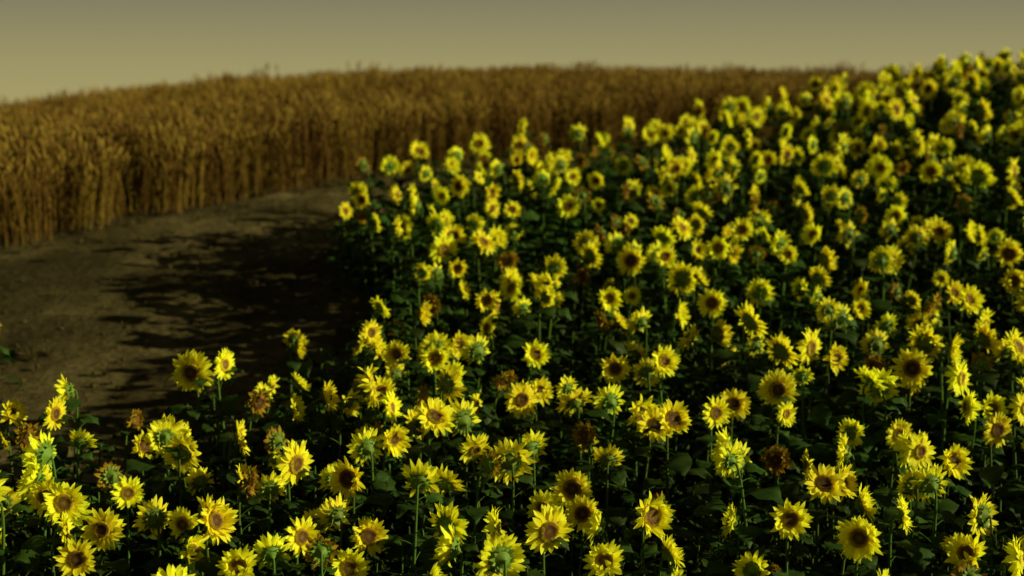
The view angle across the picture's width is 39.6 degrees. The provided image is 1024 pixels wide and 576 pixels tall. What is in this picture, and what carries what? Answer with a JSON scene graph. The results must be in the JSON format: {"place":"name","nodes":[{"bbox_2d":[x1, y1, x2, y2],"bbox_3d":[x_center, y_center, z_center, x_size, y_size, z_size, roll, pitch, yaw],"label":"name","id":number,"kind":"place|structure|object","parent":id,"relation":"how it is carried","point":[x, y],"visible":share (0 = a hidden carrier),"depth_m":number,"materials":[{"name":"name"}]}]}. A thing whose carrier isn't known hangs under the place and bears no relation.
{"place":"outdoors","nodes":[
{"label":"outdoors","id":0,"kind":"place"},
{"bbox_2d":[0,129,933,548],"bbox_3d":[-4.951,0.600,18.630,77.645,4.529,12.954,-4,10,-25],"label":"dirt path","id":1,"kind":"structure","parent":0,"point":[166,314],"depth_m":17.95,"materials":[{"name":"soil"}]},
{"bbox_2d":[0,59,1021,247],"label":"dry wheat field","id":2,"kind":"structure","parent":0,"point":[92,150],"depth_m":26.51,"materials":[{"name":"brown plant"}]},
{"bbox_2d":[0,47,1023,575],"bbox_3d":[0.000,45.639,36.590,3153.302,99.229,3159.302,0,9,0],"label":"ground","id":3,"kind":"structure","parent":0,"point":[128,214],"depth_m":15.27,"materials":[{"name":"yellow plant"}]},
{"bbox_2d":[0,323,24,436],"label":"sunflower","id":4,"kind":"object","parent":3,"relation":"on","point":[8,355],"visible":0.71,"depth_m":14.34,"materials":[{"name":"green plant"}]},
{"bbox_2d":[19,482,93,575],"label":"sunflower","id":5,"kind":"object","parent":3,"relation":"on","point":[62,498],"visible":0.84,"depth_m":10.66,"materials":[{"name":"yellow plant"}]},
{"bbox_2d":[53,538,112,575],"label":"sunflower","id":6,"kind":"object","parent":3,"relation":"on","point":[74,559],"visible":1,"depth_m":9.90,"materials":[{"name":"yellow plant"}]},
{"bbox_2d":[152,432,215,562],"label":"sunflower","id":7,"kind":"object","parent":3,"relation":"on","point":[184,460],"visible":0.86,"depth_m":11.40,"materials":[{"name":"yellow plant"}]},
{"bbox_2d":[215,544,257,575],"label":"sunflower","id":8,"kind":"object","parent":3,"relation":"on","point":[238,562],"visible":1,"depth_m":9.74,"materials":[{"name":"yellow plant"}]},
{"bbox_2d":[257,439,322,575],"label":"sunflower","id":9,"kind":"object","parent":3,"relation":"on","point":[294,462],"visible":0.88,"depth_m":11.23,"materials":[{"name":"yellow plant"}]},
{"bbox_2d":[266,516,318,575],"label":"sunflower","id":10,"kind":"object","parent":3,"relation":"on","point":[296,540],"visible":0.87,"depth_m":10.15,"materials":[{"name":"yellow plant"}]},
{"bbox_2d":[292,532,339,575],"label":"sunflower","id":11,"kind":"object","parent":3,"relation":"on","point":[320,551],"visible":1,"depth_m":9.96,"materials":[{"name":"plant"}]},
{"bbox_2d":[313,456,390,575],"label":"sunflower","id":12,"kind":"object","parent":3,"relation":"on","point":[346,476],"visible":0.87,"depth_m":10.98,"materials":[{"name":"yellow plant"}]},
{"bbox_2d":[338,427,409,572],"bbox_3d":[-1.141,1.905,11.568,0.655,1.579,0.757,1,9,4],"label":"sunflower","id":13,"kind":"object","parent":3,"relation":"on","point":[365,446],"visible":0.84,"depth_m":11.46,"materials":[{"name":"green plant"}]},
{"bbox_2d":[391,397,472,527],"bbox_3d":[-0.719,1.683,12.209,0.709,1.569,0.720,3,10,20],"label":"sunflower","id":14,"kind":"object","parent":3,"relation":"on","point":[412,454],"visible":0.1,"depth_m":12.04,"materials":[{"name":"green plant"}]},
{"bbox_2d":[433,398,503,560],"bbox_3d":[-0.408,1.724,12.007,0.665,1.603,0.619,5,10,30],"label":"sunflower","id":15,"kind":"object","parent":3,"relation":"on","point":[465,419],"visible":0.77,"depth_m":11.97,"materials":[{"name":"yellow plant"}]},
{"bbox_2d":[472,532,526,575],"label":"sunflower","id":16,"kind":"object","parent":3,"relation":"on","point":[502,555],"visible":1,"depth_m":9.79,"materials":[{"name":"yellow plant"}]},
{"bbox_2d":[476,437,548,552],"bbox_3d":[0.008,1.979,11.273,0.674,1.597,0.617,1,9,9],"label":"sunflower","id":17,"kind":"object","parent":3,"relation":"on","point":[512,457],"visible":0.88,"depth_m":11.22,"materials":[{"name":"yellow plant"}]},
{"bbox_2d":[487,380,556,537],"bbox_3d":[0.052,1.571,12.521,0.585,1.577,0.670,-5,10,-30],"label":"sunflower","id":18,"kind":"object","parent":3,"relation":"on","point":[521,397],"visible":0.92,"depth_m":12.40,"materials":[{"name":"yellow plant"}]},
{"bbox_2d":[519,504,573,575],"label":"sunflower","id":19,"kind":"object","parent":3,"relation":"on","point":[547,529],"visible":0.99,"depth_m":10.17,"materials":[{"name":"yellow plant"}]},
{"bbox_2d":[564,421,631,570],"bbox_3d":[0.642,1.843,11.818,0.718,1.523,0.736,5,10,30],"label":"sunflower","id":20,"kind":"object","parent":3,"relation":"on","point":[585,435],"visible":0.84,"depth_m":11.70,"materials":[{"name":"green plant"}]},
{"bbox_2d":[582,539,623,575],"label":"sunflower","id":21,"kind":"object","parent":3,"relation":"on","point":[602,559],"visible":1,"depth_m":9.73,"materials":[{"name":"yellow plant"}]},
{"bbox_2d":[615,490,683,575],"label":"sunflower","id":22,"kind":"object","parent":3,"relation":"on","point":[655,516],"visible":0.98,"depth_m":10.36,"materials":[{"name":"yellow plant"}]},
{"bbox_2d":[676,395,747,551],"bbox_3d":[1.702,1.672,12.262,0.673,1.554,0.601,6,11,34],"label":"sunflower","id":23,"kind":"object","parent":3,"relation":"on","point":[717,412],"visible":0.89,"depth_m":12.12,"materials":[{"name":"yellow plant"}]},
{"bbox_2d":[702,439,772,575],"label":"sunflower","id":24,"kind":"object","parent":3,"relation":"on","point":[760,518],"visible":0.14,"depth_m":11.22,"materials":[{"name":"yellow plant"}]},
{"bbox_2d":[737,498,815,575],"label":"sunflower","id":25,"kind":"object","parent":3,"relation":"on","point":[791,519],"visible":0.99,"depth_m":10.31,"materials":[{"name":"yellow plant"}]},
{"bbox_2d":[747,444,809,571],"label":"sunflower","id":26,"kind":"object","parent":3,"relation":"on","point":[776,459],"visible":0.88,"depth_m":11.24,"materials":[{"name":"green plant"}]},
{"bbox_2d":[767,463,846,575],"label":"sunflower","id":27,"kind":"object","parent":3,"relation":"on","point":[826,483],"visible":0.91,"depth_m":10.88,"materials":[{"name":"yellow plant"}]},
{"bbox_2d":[849,496,918,575],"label":"sunflower","id":28,"kind":"object","parent":3,"relation":"on","point":[903,518],"visible":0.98,"depth_m":10.44,"materials":[{"name":"yellow plant"}]},
{"bbox_2d":[876,348,940,496],"bbox_3d":[3.682,1.322,13.229,0.674,1.597,0.617,6,11,34],"label":"sunflower","id":29,"kind":"object","parent":3,"relation":"on","point":[912,368],"visible":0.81,"depth_m":13.05,"materials":[{"name":"yellow plant"}]},
{"bbox_2d":[883,430,955,575],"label":"sunflower","id":30,"kind":"object","parent":3,"relation":"on","point":[918,449],"visible":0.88,"depth_m":11.42,"materials":[{"name":"yellow plant"}]},
{"bbox_2d":[893,464,966,575],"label":"sunflower","id":31,"kind":"object","parent":3,"relation":"on","point":[929,482],"visible":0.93,"depth_m":10.85,"materials":[{"name":"yellow plant"}]},
{"bbox_2d":[989,536,1023,575],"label":"sunflower","id":32,"kind":"object","parent":3,"relation":"on","point":[1014,558],"visible":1,"depth_m":9.73,"materials":[{"name":"yellow plant"}]},
{"bbox_2d":[0,0,1023,105],"label":"sky","id":33,"kind":"structure","parent":0,"point":[46,46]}
]}

